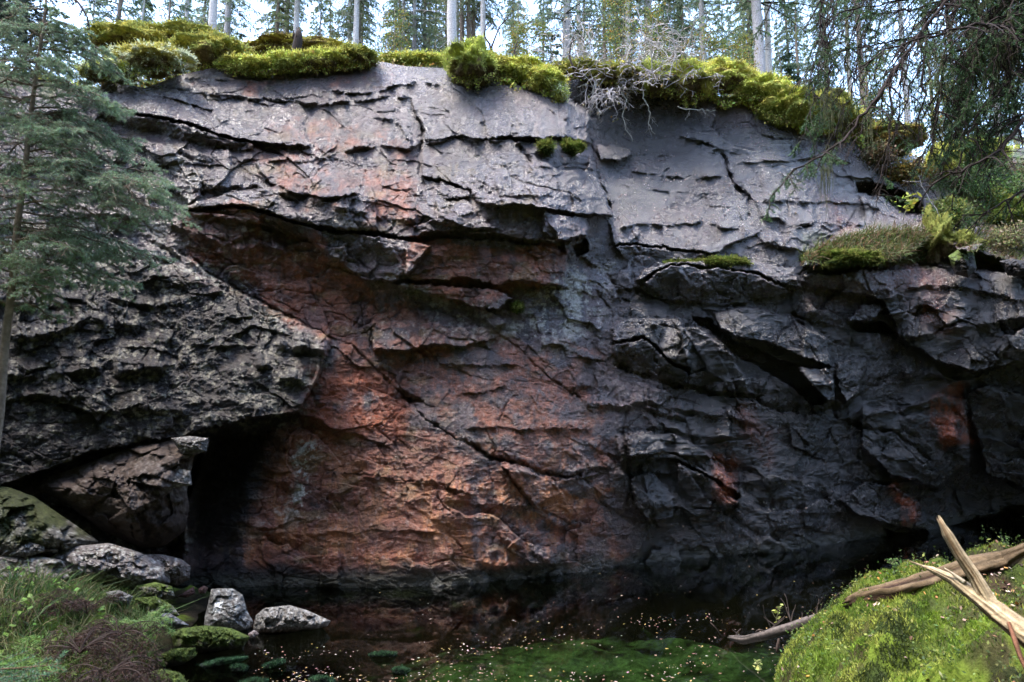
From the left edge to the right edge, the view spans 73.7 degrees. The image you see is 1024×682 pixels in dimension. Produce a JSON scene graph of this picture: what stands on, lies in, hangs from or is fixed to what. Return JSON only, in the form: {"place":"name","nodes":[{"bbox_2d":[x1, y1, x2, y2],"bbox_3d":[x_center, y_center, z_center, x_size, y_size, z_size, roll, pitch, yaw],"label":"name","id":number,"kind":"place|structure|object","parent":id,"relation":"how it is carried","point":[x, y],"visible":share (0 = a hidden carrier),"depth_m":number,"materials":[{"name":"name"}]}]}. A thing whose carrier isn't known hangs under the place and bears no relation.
{"place":"outdoors","nodes":[
{"label":"outdoors","id":0,"kind":"place"},
{"bbox_2d":[0,62,1023,587],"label":"cliff","id":1,"kind":"structure","parent":0,"point":[340,356],"depth_m":9.88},
{"bbox_2d":[72,55,144,85],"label":"moss mound","id":2,"kind":"object","parent":1,"relation":"on","point":[125,71],"visible":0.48,"depth_m":10.29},
{"bbox_2d":[35,438,208,548],"bbox_3d":[-4.656,1.836,8.272,2.188,1.308,1.201,-3,-7,25],"label":"boulder","id":3,"kind":"object","parent":1,"relation":"on","point":[122,494],"visible":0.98,"depth_m":7.89,"materials":[{"name":"stone"}]},
{"bbox_2d":[163,469,191,490],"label":"boulder","id":4,"kind":"object","parent":3,"relation":"on","point":[182,477],"visible":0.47,"depth_m":7.77,"materials":[{"name":"stone"}]},
{"bbox_2d":[171,436,207,454],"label":"boulder","id":5,"kind":"object","parent":3,"relation":"on","point":[188,445],"visible":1,"depth_m":7.88,"materials":[{"name":"stone"}]},
{"bbox_2d":[81,17,168,54],"bbox_3d":[-6.348,-5.013,11.345,1.474,0.627,0.908,0,-6,0],"label":"moss mound","id":6,"kind":"object","parent":1,"relation":"on","point":[113,32],"visible":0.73,"depth_m":11.12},
{"bbox_2d":[101,38,199,80],"bbox_3d":[-5.587,-4.344,10.515,1.494,0.632,0.868,0,-6,0],"label":"moss mound","id":7,"kind":"object","parent":1,"relation":"on","point":[138,54],"visible":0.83,"depth_m":10.36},
{"bbox_2d":[439,31,499,90],"bbox_3d":[-0.691,-4.518,11.132,0.988,0.886,1.026,3,-7,-23],"label":"moss mound","id":8,"kind":"object","parent":1,"relation":"on","point":[467,57],"visible":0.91,"depth_m":10.83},
{"bbox_2d":[558,136,586,157],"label":"moss tuft","id":9,"kind":"object","parent":1,"relation":"on","point":[574,148],"visible":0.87,"depth_m":10.51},
{"bbox_2d":[695,253,753,271],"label":"moss tuft","id":10,"kind":"object","parent":1,"relation":"on","point":[722,262],"visible":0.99,"depth_m":10.78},
{"bbox_2d":[800,244,886,269],"bbox_3d":[5.310,-1.331,10.876,1.371,0.461,0.450,0,-6,0],"label":"moss tuft","id":11,"kind":"object","parent":1,"relation":"on","point":[841,257],"visible":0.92,"depth_m":10.81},
{"bbox_2d":[850,132,903,169],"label":"slope shrub","id":12,"kind":"object","parent":1,"relation":"on","point":[872,156],"visible":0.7,"depth_m":12.77,"materials":[{"name":"green plant"}]},
{"bbox_2d":[880,151,934,190],"bbox_3d":[7.551,-3.288,12.987,1.368,0.735,0.816,0,-6,0],"label":"slope shrub","id":13,"kind":"object","parent":1,"relation":"on","point":[902,170],"visible":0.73,"depth_m":12.95,"materials":[{"name":"green plant"}]},
{"bbox_2d":[922,202,956,263],"bbox_3d":[7.503,-1.908,12.083,0.600,1.199,0.808,-2,-6,20],"label":"fern","id":14,"kind":"object","parent":1,"relation":"on","point":[939,244],"visible":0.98,"depth_m":11.94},
{"bbox_2d":[913,197,986,230],"bbox_3d":[7.866,-2.235,12.154,1.273,0.647,0.782,3,-7,-25],"label":"slope shrub","id":15,"kind":"object","parent":1,"relation":"on","point":[960,210],"visible":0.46,"depth_m":12.08,"materials":[{"name":"green plant"}]},
{"bbox_2d":[948,248,976,277],"bbox_3d":[7.529,-1.310,11.398,0.804,0.511,0.328,5,-8,-42],"label":"boulder","id":16,"kind":"object","parent":1,"relation":"on","point":[963,264],"visible":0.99,"depth_m":11.24,"materials":[{"name":"stone"}]},
{"bbox_2d":[947,227,989,254],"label":"moss tuft","id":17,"kind":"object","parent":1,"relation":"on","point":[961,237],"visible":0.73,"depth_m":11.80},
{"bbox_2d":[944,159,1023,199],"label":"slope shrub","id":18,"kind":"object","parent":1,"relation":"on","point":[974,173],"visible":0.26,"depth_m":13.34,"materials":[{"name":"green plant"}]},
{"bbox_2d":[963,152,1023,205],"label":"slope shrub","id":19,"kind":"object","parent":1,"relation":"on","point":[1012,189],"visible":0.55,"depth_m":13.20,"materials":[{"name":"green plant"}]},
{"bbox_2d":[977,214,1023,258],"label":"slope shrub","id":20,"kind":"object","parent":1,"relation":"on","point":[1010,239],"visible":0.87,"depth_m":12.03,"materials":[{"name":"green plant"}]},
{"bbox_2d":[979,184,1023,226],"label":"shrub","id":21,"kind":"object","parent":1,"relation":"on","point":[996,210],"visible":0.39,"depth_m":13.11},
{"bbox_2d":[1000,258,1023,275],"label":"boulder","id":22,"kind":"object","parent":1,"relation":"on","point":[1013,267],"visible":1,"depth_m":11.34,"materials":[{"name":"stone"}]},
{"bbox_2d":[0,543,1023,681],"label":"ground","id":23,"kind":"structure","parent":0,"point":[192,610],"depth_m":4.53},
{"bbox_2d":[0,634,62,681],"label":"fern","id":24,"kind":"object","parent":23,"relation":"on","point":[26,664],"visible":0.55,"depth_m":4.78,"materials":[{"name":"green plant"}]},
{"bbox_2d":[0,649,67,681],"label":"fern","id":25,"kind":"object","parent":23,"relation":"on","point":[5,678],"visible":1,"depth_m":3.31,"materials":[{"name":"green plant"}]},
{"bbox_2d":[0,555,70,585],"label":"boulder","id":26,"kind":"object","parent":23,"relation":"on","point":[52,562],"visible":0.2,"depth_m":7.31,"materials":[{"name":"stone"}]},
{"bbox_2d":[8,542,44,556],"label":"boulder","id":27,"kind":"object","parent":26,"relation":"on","point":[27,550],"visible":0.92,"depth_m":7.34,"materials":[{"name":"stone"}]},
{"bbox_2d":[0,591,79,626],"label":"fern","id":28,"kind":"object","parent":23,"relation":"on","point":[42,613],"visible":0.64,"depth_m":5.87,"materials":[{"name":"green plant"}]},
{"bbox_2d":[0,486,97,557],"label":"boulder","id":29,"kind":"object","parent":23,"relation":"on","point":[25,518],"visible":0.88,"depth_m":7.53,"materials":[{"name":"stone"}]},
{"bbox_2d":[0,0,111,77],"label":"dark spruce","id":30,"kind":"object","parent":23,"relation":"on","point":[3,7],"visible":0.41,"depth_m":5.91,"materials":[{"name":"green plant"}]},
{"bbox_2d":[38,587,122,614],"bbox_3d":[-3.878,2.338,6.092,0.700,0.271,0.566,-3,-7,28],"label":"fern","id":31,"kind":"object","parent":23,"relation":"on","point":[84,603],"visible":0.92,"depth_m":6.06,"materials":[{"name":"green plant"}]},
{"bbox_2d":[18,624,150,681],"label":"fern","id":32,"kind":"object","parent":23,"relation":"on","point":[90,646],"visible":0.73,"depth_m":5.14,"materials":[{"name":"plant"}]},
{"bbox_2d":[0,0,201,446],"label":"young spruce","id":33,"kind":"object","parent":23,"relation":"on","point":[101,180],"visible":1,"depth_m":4.12,"materials":[{"name":"green plant"}]},
{"bbox_2d":[50,543,169,587],"bbox_3d":[-4.447,2.480,7.547,1.324,0.485,0.746,-4,-7,33],"label":"boulder","id":34,"kind":"object","parent":23,"relation":"on","point":[126,565],"visible":0.9,"depth_m":7.36,"materials":[{"name":"stone"}]},
{"bbox_2d":[56,655,171,681],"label":"fern","id":35,"kind":"object","parent":23,"relation":"on","point":[127,667],"visible":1,"depth_m":4.82,"materials":[{"name":"green plant"}]},
{"bbox_2d":[110,604,176,637],"bbox_3d":[-3.066,2.366,5.729,0.519,0.244,0.406,2,-6,-17],"label":"fern","id":36,"kind":"object","parent":23,"relation":"on","point":[148,617],"visible":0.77,"depth_m":5.70,"materials":[{"name":"green plant"}]},
{"bbox_2d":[134,582,174,599],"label":"boulder","id":37,"kind":"object","parent":23,"relation":"on","point":[162,591],"visible":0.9,"depth_m":7.17,"materials":[{"name":"plant"}]},
{"bbox_2d":[135,595,179,616],"bbox_3d":[-3.614,2.725,6.950,0.588,0.277,0.362,-5,-8,42],"label":"boulder","id":38,"kind":"object","parent":23,"relation":"on","point":[156,600],"visible":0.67,"depth_m":6.85,"materials":[{"name":"plant"}]},
{"bbox_2d":[144,554,190,585],"bbox_3d":[-3.941,2.595,7.742,0.706,0.348,0.425,-3,-7,24],"label":"boulder","id":39,"kind":"object","parent":23,"relation":"on","point":[178,570],"visible":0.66,"depth_m":7.61,"materials":[{"name":"stone"}]},
{"bbox_2d":[161,647,196,666],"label":"boulder","id":40,"kind":"object","parent":23,"relation":"on","point":[177,656],"visible":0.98,"depth_m":5.92,"materials":[{"name":"plant"}]},
{"bbox_2d":[171,624,249,652],"bbox_3d":[-2.853,2.811,6.424,0.542,0.336,0.788,6,-8,-45],"label":"boulder","id":41,"kind":"object","parent":23,"relation":"on","point":[205,638],"visible":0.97,"depth_m":6.26,"materials":[{"name":"plant"}]},
{"bbox_2d":[0,154,1023,681],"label":"grass","id":42,"kind":"structure","parent":23,"relation":"on","point":[10,588],"depth_m":6.59,"materials":[{"name":"green plant"}]},
{"bbox_2d":[61,615,166,668],"bbox_3d":[-3.126,2.384,5.402,0.809,0.345,0.801,0,-6,0],"label":"shrub","id":43,"kind":"object","parent":42,"relation":"on","point":[131,630],"visible":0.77,"depth_m":5.39,"materials":[{"name":"brown plant"}]},
{"bbox_2d":[0,525,1023,681],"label":"ground plants","id":44,"kind":"object","parent":23,"relation":"on","point":[793,635],"visible":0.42,"depth_m":5.06,"materials":[{"name":"green plant"}]},
{"bbox_2d":[751,0,1023,234],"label":"half dead spruce","id":45,"kind":"object","parent":23,"relation":"on","point":[1000,45],"visible":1,"depth_m":5.14,"materials":[{"name":"green plant"}]},
{"bbox_2d":[773,540,1023,681],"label":"moss","id":46,"kind":"object","parent":23,"relation":"on","point":[842,613],"visible":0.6,"depth_m":4.65,"materials":[{"name":"green plant"}]},
{"bbox_2d":[842,543,1023,608],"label":"fallen log","id":47,"kind":"object","parent":23,"relation":"on","point":[990,562],"visible":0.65,"depth_m":4.88,"materials":[{"name":"brown wood"}]},
{"bbox_2d":[908,515,1023,647],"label":"broken branch","id":48,"kind":"object","parent":23,"relation":"on","point":[976,591],"visible":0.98,"depth_m":3.58,"materials":[{"name":"brown wood"}]},
{"bbox_2d":[0,0,1023,155],"label":"sky","id":49,"kind":"structure","parent":0,"point":[258,7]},
{"bbox_2d":[119,510,1023,681],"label":"water","id":50,"kind":"structure","parent":0,"point":[727,594],"depth_m":7.30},
{"bbox_2d":[204,588,252,630],"bbox_3d":[-2.940,2.806,7.074,0.630,0.470,0.410,-6,-8,43],"label":"boulder","id":51,"kind":"object","parent":50,"relation":"in","point":[226,608],"visible":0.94,"depth_m":6.95,"materials":[{"name":"stone"}]},
{"bbox_2d":[253,605,329,632],"bbox_3d":[-2.247,2.868,6.960,0.789,0.331,0.684,0,-6,0],"label":"boulder","id":52,"kind":"object","parent":50,"relation":"in","point":[285,618],"visible":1,"depth_m":6.81,"materials":[{"name":"stone"}]},
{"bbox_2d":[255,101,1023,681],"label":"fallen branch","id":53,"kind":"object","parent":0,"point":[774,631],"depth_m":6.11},
{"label":"forest floor","id":54,"kind":"structure","parent":0,"visible":0},
{"bbox_2d":[63,0,150,86],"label":"spruce tree","id":55,"kind":"object","parent":54,"relation":"on","point":[119,8],"visible":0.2,"depth_m":15.82,"materials":[{"name":"green plant"}]},
{"bbox_2d":[146,0,193,86],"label":"spruce tree","id":56,"kind":"object","parent":54,"relation":"on","point":[170,5],"visible":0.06,"depth_m":20.17,"materials":[{"name":"green plant"}]},
{"bbox_2d":[139,16,222,39],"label":"moss mound","id":57,"kind":"object","parent":54,"relation":"on","point":[171,26],"visible":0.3,"depth_m":11.84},
{"bbox_2d":[167,26,255,69],"bbox_3d":[-4.988,-4.783,11.247,1.601,0.675,0.882,0,-6,0],"label":"moss mound","id":58,"kind":"object","parent":54,"relation":"on","point":[207,47],"visible":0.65,"depth_m":11.04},
{"bbox_2d":[190,0,263,40],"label":"conifer tree","id":59,"kind":"object","parent":54,"relation":"on","point":[227,14],"visible":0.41,"depth_m":19.04,"materials":[{"name":"green plant"}]},
{"bbox_2d":[214,51,281,78],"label":"moss mound","id":60,"kind":"object","parent":54,"relation":"on","point":[256,62],"visible":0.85,"depth_m":11.05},
{"bbox_2d":[248,0,308,38],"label":"conifer tree","id":61,"kind":"object","parent":54,"relation":"on","point":[277,21],"visible":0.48,"depth_m":21.14,"materials":[{"name":"green plant"}]},
{"bbox_2d":[258,0,310,38],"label":"conifer tree","id":62,"kind":"object","parent":54,"relation":"on","point":[274,6],"visible":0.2,"depth_m":21.70,"materials":[{"name":"green plant"}]},
{"bbox_2d":[261,46,316,76],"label":"moss mound","id":63,"kind":"object","parent":54,"relation":"on","point":[285,60],"visible":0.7,"depth_m":11.09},
{"bbox_2d":[244,29,350,54],"bbox_3d":[-3.872,-5.315,12.298,1.982,0.517,0.665,0,-6,0],"label":"moss mound","id":64,"kind":"object","parent":54,"relation":"on","point":[286,42],"visible":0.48,"depth_m":12.17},
{"bbox_2d":[296,44,358,73],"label":"moss mound","id":65,"kind":"object","parent":54,"relation":"on","point":[324,57],"visible":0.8,"depth_m":11.12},
{"bbox_2d":[325,0,378,44],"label":"conifer tree","id":66,"kind":"object","parent":54,"relation":"on","point":[347,27],"visible":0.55,"depth_m":19.93,"materials":[{"name":"green plant"}]},
{"bbox_2d":[325,0,387,46],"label":"conifer tree","id":67,"kind":"object","parent":54,"relation":"on","point":[346,20],"visible":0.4,"depth_m":20.15,"materials":[{"name":"green plant"}]},
{"bbox_2d":[335,39,382,70],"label":"moss mound","id":68,"kind":"object","parent":54,"relation":"on","point":[352,50],"visible":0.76,"depth_m":11.17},
{"bbox_2d":[332,0,385,43],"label":"conifer tree","id":69,"kind":"object","parent":54,"relation":"on","point":[356,7],"visible":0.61,"depth_m":18.11,"materials":[{"name":"grey plant"}]},
{"bbox_2d":[373,1,418,66],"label":"birch sapling","id":70,"kind":"object","parent":54,"relation":"on","point":[387,26],"visible":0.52,"depth_m":13.70,"materials":[{"name":"green plant"}]},
{"bbox_2d":[376,0,429,52],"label":"conifer tree","id":71,"kind":"object","parent":54,"relation":"on","point":[409,30],"visible":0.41,"depth_m":21.11,"materials":[{"name":"green plant"}]},
{"bbox_2d":[380,49,443,67],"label":"moss mound","id":72,"kind":"object","parent":54,"relation":"on","point":[411,58],"visible":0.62,"depth_m":11.76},
{"bbox_2d":[387,0,442,67],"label":"conifer tree","id":73,"kind":"object","parent":54,"relation":"on","point":[422,18],"visible":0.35,"depth_m":20.97,"materials":[{"name":"green plant"}]},
{"bbox_2d":[399,0,446,66],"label":"conifer tree","id":74,"kind":"object","parent":54,"relation":"on","point":[425,2],"visible":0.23,"depth_m":22.21,"materials":[{"name":"green plant"}]},
{"bbox_2d":[411,0,459,50],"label":"conifer tree","id":75,"kind":"object","parent":54,"relation":"on","point":[451,25],"visible":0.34,"depth_m":14.73,"materials":[{"name":"grey plant"}]},
{"bbox_2d":[457,0,509,47],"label":"conifer tree","id":76,"kind":"object","parent":54,"relation":"on","point":[482,16],"visible":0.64,"depth_m":18.18,"materials":[{"name":"green plant"}]},
{"bbox_2d":[0,19,1023,170],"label":"undergrowth","id":77,"kind":"object","parent":54,"relation":"on","point":[722,103],"visible":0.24,"depth_m":11.33,"materials":[{"name":"green plant"}]},
{"bbox_2d":[501,21,531,56],"bbox_3d":[0.110,-4.997,13.086,1.064,2.515,0.947,0,-6,3],"label":"birch sapling","id":78,"kind":"object","parent":54,"relation":"on","point":[520,28],"visible":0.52,"depth_m":13.11,"materials":[{"name":"green plant"}]},
{"bbox_2d":[500,0,533,56],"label":"conifer tree","id":79,"kind":"object","parent":54,"relation":"on","point":[517,5],"visible":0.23,"depth_m":25.31,"materials":[{"name":"green plant"}]},
{"bbox_2d":[498,52,544,81],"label":"moss mound","id":80,"kind":"object","parent":54,"relation":"on","point":[513,67],"visible":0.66,"depth_m":11.22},
{"bbox_2d":[506,6,552,62],"bbox_3d":[0.431,-5.348,14.664,1.420,3.772,1.596,-2,-6,18],"label":"birch sapling","id":81,"kind":"object","parent":54,"relation":"on","point":[536,34],"visible":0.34,"depth_m":14.71,"materials":[{"name":"green plant"}]},
{"bbox_2d":[520,61,567,91],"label":"moss mound","id":82,"kind":"object","parent":54,"relation":"on","point":[541,75],"visible":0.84,"depth_m":11.12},
{"bbox_2d":[516,0,612,82],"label":"conifer tree","id":83,"kind":"object","parent":54,"relation":"on","point":[565,7],"visible":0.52,"depth_m":16.86,"materials":[{"name":"green plant"}]},
{"bbox_2d":[550,53,601,79],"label":"moss mound","id":84,"kind":"object","parent":54,"relation":"on","point":[567,65],"visible":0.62,"depth_m":12.18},
{"bbox_2d":[549,0,612,56],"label":"conifer tree","id":85,"kind":"object","parent":54,"relation":"on","point":[578,8],"visible":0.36,"depth_m":20.00,"materials":[{"name":"green plant"}]},
{"bbox_2d":[585,0,632,60],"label":"conifer tree","id":86,"kind":"object","parent":54,"relation":"on","point":[602,33],"visible":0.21,"depth_m":21.72,"materials":[{"name":"green plant"}]},
{"bbox_2d":[584,58,646,88],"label":"moss mound","id":87,"kind":"object","parent":54,"relation":"on","point":[615,72],"visible":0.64,"depth_m":12.15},
{"bbox_2d":[595,0,647,62],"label":"birch sapling","id":88,"kind":"object","parent":54,"relation":"on","point":[621,34],"visible":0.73,"depth_m":14.24,"materials":[{"name":"green plant"}]},
{"bbox_2d":[593,0,651,64],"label":"conifer tree","id":89,"kind":"object","parent":54,"relation":"on","point":[601,8],"visible":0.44,"depth_m":19.07,"materials":[{"name":"green plant"}]},
{"bbox_2d":[527,2,725,121],"bbox_3d":[2.014,-4.934,12.281,3.568,2.087,1.969,0,-6,0],"label":"bare shrub","id":90,"kind":"object","parent":54,"relation":"on","point":[651,47],"visible":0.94,"depth_m":12.08,"materials":[{"name":"grey plant"}]},
{"bbox_2d":[595,0,697,61],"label":"conifer tree","id":91,"kind":"object","parent":54,"relation":"on","point":[664,6],"visible":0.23,"depth_m":19.93,"materials":[{"name":"green plant"}]},
{"bbox_2d":[627,54,677,100],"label":"moss mound","id":92,"kind":"object","parent":54,"relation":"on","point":[649,88],"visible":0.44,"depth_m":12.33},
{"bbox_2d":[629,0,685,63],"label":"birch sapling","id":93,"kind":"object","parent":54,"relation":"on","point":[654,16],"visible":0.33,"depth_m":15.19,"materials":[{"name":"green plant"}]},
{"bbox_2d":[656,0,708,59],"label":"conifer tree","id":94,"kind":"object","parent":54,"relation":"on","point":[682,20],"visible":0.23,"depth_m":21.04,"materials":[{"name":"green plant"}]},
{"bbox_2d":[668,55,722,104],"bbox_3d":[3.232,-4.753,12.511,1.417,0.918,1.108,0,-6,0],"label":"moss mound","id":95,"kind":"object","parent":54,"relation":"on","point":[694,84],"visible":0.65,"depth_m":12.21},
{"bbox_2d":[670,0,744,62],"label":"conifer tree","id":96,"kind":"object","parent":54,"relation":"on","point":[701,3],"visible":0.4,"depth_m":17.89,"materials":[{"name":"green plant"}]},
{"bbox_2d":[693,20,733,95],"bbox_3d":[4.620,-5.496,15.689,1.420,3.772,1.596,-1,-6,6],"label":"birch sapling","id":97,"kind":"object","parent":54,"relation":"on","point":[709,42],"visible":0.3,"depth_m":15.73,"materials":[{"name":"green plant"}]},
{"bbox_2d":[705,54,761,95],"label":"moss mound","id":98,"kind":"object","parent":54,"relation":"on","point":[734,73],"visible":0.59,"depth_m":12.36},
{"bbox_2d":[727,0,764,66],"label":"conifer tree","id":99,"kind":"object","parent":54,"relation":"on","point":[748,33],"visible":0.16,"depth_m":24.73,"materials":[{"name":"green plant"}]},
{"bbox_2d":[693,0,831,73],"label":"conifer tree","id":100,"kind":"object","parent":54,"relation":"on","point":[756,18],"visible":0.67,"depth_m":15.82,"materials":[{"name":"green plant"}]},
{"bbox_2d":[731,70,795,104],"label":"moss mound","id":101,"kind":"object","parent":54,"relation":"on","point":[772,82],"visible":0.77,"depth_m":12.34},
{"bbox_2d":[752,0,795,73],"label":"conifer tree","id":102,"kind":"object","parent":54,"relation":"on","point":[768,59],"visible":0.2,"depth_m":16.79,"materials":[{"name":"grey plant"}]},
{"bbox_2d":[754,82,825,128],"bbox_3d":[5.147,-4.322,12.504,1.407,0.898,1.138,0,-6,0],"label":"moss mound","id":103,"kind":"object","parent":54,"relation":"on","point":[782,102],"visible":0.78,"depth_m":12.23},
{"bbox_2d":[771,0,813,85],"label":"conifer tree","id":104,"kind":"object","parent":54,"relation":"on","point":[787,43],"visible":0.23,"depth_m":25.08,"materials":[{"name":"green plant"}]},
{"bbox_2d":[774,0,811,86],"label":"spruce tree","id":105,"kind":"object","parent":54,"relation":"on","point":[797,71],"visible":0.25,"depth_m":22.08,"materials":[{"name":"green plant"}]},
{"bbox_2d":[804,85,855,127],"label":"moss mound","id":106,"kind":"object","parent":54,"relation":"on","point":[841,103],"visible":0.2,"depth_m":12.51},
{"bbox_2d":[800,0,868,104],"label":"spruce tree","id":107,"kind":"object","parent":54,"relation":"on","point":[812,29],"visible":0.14,"depth_m":18.96,"materials":[{"name":"green plant"}]},
{"bbox_2d":[855,50,913,121],"bbox_3d":[8.448,-4.922,15.570,1.420,3.772,1.596,5,-8,-37],"label":"birch sapling","id":108,"kind":"object","parent":54,"relation":"on","point":[880,83],"visible":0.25,"depth_m":15.59,"materials":[{"name":"green plant"}]},
{"bbox_2d":[858,117,928,155],"bbox_3d":[7.305,-3.977,13.239,1.618,0.832,1.056,0,-6,0],"label":"moss mound","id":109,"kind":"object","parent":54,"relation":"on","point":[884,134],"visible":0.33,"depth_m":12.97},
{"bbox_2d":[865,0,936,154],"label":"conifer tree","id":110,"kind":"object","parent":54,"relation":"on","point":[886,27],"visible":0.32,"depth_m":19.04,"materials":[{"name":"green plant"}]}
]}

